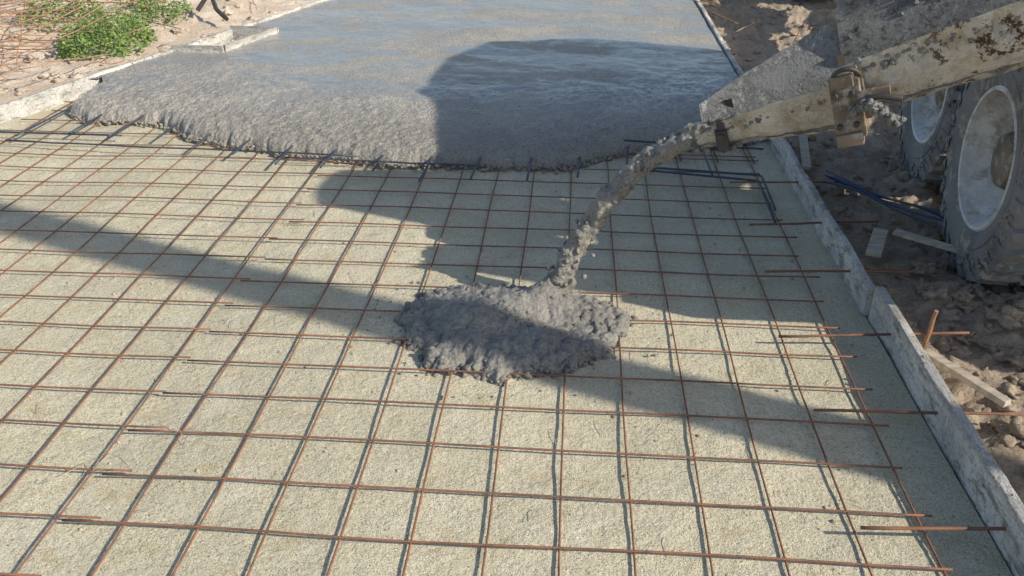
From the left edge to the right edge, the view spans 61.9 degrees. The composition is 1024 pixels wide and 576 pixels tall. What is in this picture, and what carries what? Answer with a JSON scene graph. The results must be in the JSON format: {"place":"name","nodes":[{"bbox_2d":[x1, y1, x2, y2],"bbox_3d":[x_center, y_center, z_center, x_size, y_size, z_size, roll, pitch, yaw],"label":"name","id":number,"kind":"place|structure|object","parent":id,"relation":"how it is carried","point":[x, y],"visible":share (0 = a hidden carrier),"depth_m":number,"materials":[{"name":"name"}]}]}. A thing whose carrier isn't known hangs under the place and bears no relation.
{"place":"outdoors","nodes":[
{"label":"outdoors","id":0,"kind":"place"},
{"bbox_2d":[36,177,866,556],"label":"straw litter","id":1,"kind":"object","parent":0,"point":[362,383],"visible":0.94,"depth_m":2.67,"materials":[{"name":"brown plant"}]},
{"bbox_2d":[0,0,1023,525],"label":"ground","id":2,"kind":"structure","parent":0,"point":[870,170],"depth_m":4.76,"materials":[{"name":"brown soil"}]},
{"bbox_2d":[15,0,107,33],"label":"weed plant","id":3,"kind":"object","parent":2,"relation":"on","point":[53,7],"visible":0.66,"depth_m":7.22,"materials":[{"name":"green plant"}]},
{"bbox_2d":[53,1,158,60],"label":"weed plant","id":4,"kind":"object","parent":2,"relation":"on","point":[127,22],"visible":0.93,"depth_m":6.82,"materials":[{"name":"green plant"}]},
{"bbox_2d":[0,0,256,80],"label":"scrap rebar mesh","id":5,"kind":"object","parent":2,"relation":"on","point":[18,24],"visible":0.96,"depth_m":6.59,"materials":[{"name":"brown metal"}]},
{"bbox_2d":[196,0,228,20],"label":"black pipe piece","id":6,"kind":"object","parent":5,"relation":"on","point":[216,9],"visible":1,"depth_m":7.66,"materials":[{"name":"metal"}]},
{"bbox_2d":[0,0,296,101],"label":"stones","id":7,"kind":"object","parent":2,"relation":"on","point":[73,75],"visible":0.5,"depth_m":6.86,"materials":[{"name":"beige stone"}]},
{"bbox_2d":[113,0,193,24],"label":"weed plant","id":8,"kind":"object","parent":2,"relation":"on","point":[163,9],"visible":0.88,"depth_m":7.59,"materials":[{"name":"green plant"}]},
{"bbox_2d":[171,25,278,52],"bbox_3d":[-2.345,-2.006,7.064,0.417,0.173,0.887,10,31,18],"label":"board","id":9,"kind":"object","parent":2,"relation":"on","point":[243,35],"visible":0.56,"depth_m":6.97,"materials":[{"name":"beige wood"}]},
{"bbox_2d":[0,98,1012,575],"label":"sand bed","id":10,"kind":"object","parent":2,"relation":"on","point":[926,474],"visible":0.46,"depth_m":2.92,"materials":[{"name":"beige sand"}]},
{"bbox_2d":[0,0,326,124],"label":"formwork board","id":11,"kind":"object","parent":10,"relation":"on","point":[40,101],"visible":0.56,"depth_m":5.91,"materials":[{"name":"beige wood"}]},
{"bbox_2d":[0,100,336,575],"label":"rebar mesh","id":12,"kind":"object","parent":10,"relation":"on","point":[16,573],"visible":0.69,"depth_m":3.77,"materials":[{"name":"brown metal"}]},
{"bbox_2d":[0,106,724,181],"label":"starter bars","id":13,"kind":"object","parent":10,"relation":"on","point":[246,142],"visible":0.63,"depth_m":4.90,"materials":[{"name":"metal"}]},
{"bbox_2d":[69,0,765,173],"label":"wet concrete slab","id":14,"kind":"structure","parent":10,"relation":"on","point":[503,85],"depth_m":5.93,"materials":[{"name":"grey concrete"}]},
{"bbox_2d":[61,147,952,575],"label":"rebar mesh","id":15,"kind":"object","parent":10,"relation":"on","point":[563,409],"visible":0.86,"depth_m":2.83,"materials":[{"name":"brown metal"}]},
{"bbox_2d":[624,139,776,222],"bbox_3d":[1.000,-0.591,4.506,0.778,0.067,1.020,2,29,4],"label":"bent rebar","id":16,"kind":"object","parent":15,"relation":"on","point":[710,171],"visible":0.69,"depth_m":4.52,"materials":[{"name":"metal"}]},
{"bbox_2d":[350,275,672,408],"bbox_3d":[0.008,0.125,3.209,1.211,0.170,0.925,2,29,4],"label":"concrete pile","id":17,"kind":"object","parent":10,"relation":"on","point":[499,333],"visible":0.99,"depth_m":3.17,"materials":[{"name":"grey concrete"}]},
{"bbox_2d":[543,109,755,293],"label":"concrete stream","id":18,"kind":"structure","parent":10,"relation":"on","point":[615,191],"depth_m":3.20,"materials":[{"name":"grey concrete"}]},
{"bbox_2d":[612,144,755,163],"bbox_3d":[0.260,-1.574,6.385,2.555,0.021,3.400,2,29,4],"label":"rebar mesh","id":19,"kind":"object","parent":10,"relation":"on","point":[745,145],"visible":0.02,"depth_m":4.91,"materials":[{"name":"brown metal"}]},
{"bbox_2d":[694,0,743,76],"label":"formwork board","id":20,"kind":"object","parent":2,"relation":"on","point":[738,70],"visible":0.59,"depth_m":7.10,"materials":[{"name":"grey wood"}]},
{"bbox_2d":[692,0,798,43],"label":"scrap rebar","id":21,"kind":"object","parent":2,"relation":"on","point":[735,14],"visible":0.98,"depth_m":8.13,"materials":[{"name":"brown metal"}]},
{"bbox_2d":[798,135,810,169],"bbox_3d":[1.655,-0.770,4.824,0.049,0.030,0.509,7,30,12],"label":"wood plank","id":22,"kind":"object","parent":2,"relation":"on","point":[804,153],"visible":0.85,"depth_m":4.79,"materials":[{"name":"grey wood"}]},
{"bbox_2d":[741,72,874,318],"bbox_3d":[1.530,-0.717,4.748,0.038,0.150,3.200,2,29,4],"label":"formwork board","id":23,"kind":"object","parent":2,"relation":"on","point":[857,279],"visible":0.65,"depth_m":3.90,"materials":[{"name":"grey wood"}]},
{"bbox_2d":[691,0,1023,285],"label":"concrete mixer truck","id":24,"kind":"object","parent":2,"relation":"on","point":[949,74],"visible":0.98,"depth_m":3.01,"materials":[{"name":"paint"}]},
{"bbox_2d":[706,0,1023,471],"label":"earth clods","id":25,"kind":"object","parent":2,"relation":"on","point":[1008,317],"visible":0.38,"depth_m":3.42,"materials":[{"name":"brown soil"}]},
{"bbox_2d":[865,227,887,257],"bbox_3d":[1.617,-0.201,3.777,0.067,0.022,0.286,14,32,23],"label":"wood plank","id":26,"kind":"object","parent":2,"relation":"on","point":[877,242],"visible":1,"depth_m":3.75,"materials":[{"name":"grey wood"}]},
{"bbox_2d":[730,181,1023,530],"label":"dowel bars","id":27,"kind":"object","parent":2,"relation":"on","point":[903,412],"visible":0.91,"depth_m":3.12,"materials":[{"name":"brown metal"}]},
{"bbox_2d":[824,169,943,228],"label":"steel bars","id":28,"kind":"object","parent":2,"relation":"on","point":[850,185],"visible":0.89,"depth_m":4.14,"materials":[{"name":"blue metal"}]},
{"bbox_2d":[892,228,956,252],"bbox_3d":[1.838,-0.207,3.778,0.293,0.020,0.047,24,37,36],"label":"wood plank","id":29,"kind":"object","parent":2,"relation":"on","point":[924,240],"visible":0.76,"depth_m":3.77,"materials":[{"name":"grey wood"}]},
{"bbox_2d":[922,310,938,349],"bbox_3d":[1.525,0.175,3.128,0.019,0.221,0.031,-14,32,-24],"label":"rebar stake","id":30,"kind":"object","parent":2,"relation":"on","point":[930,328],"visible":0.74,"depth_m":3.11,"materials":[{"name":"brown metal"}]},
{"bbox_2d":[868,286,1023,575],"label":"formwork board","id":31,"kind":"object","parent":2,"relation":"on","point":[984,482],"visible":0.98,"depth_m":2.59,"materials":[{"name":"grey wood"}]},
{"bbox_2d":[925,348,1010,407],"bbox_3d":[1.544,0.302,2.911,0.038,0.034,0.348,-11,31,-19],"label":"wood plank","id":32,"kind":"object","parent":2,"relation":"on","point":[977,384],"visible":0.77,"depth_m":2.88,"materials":[{"name":"beige wood"}]}
]}

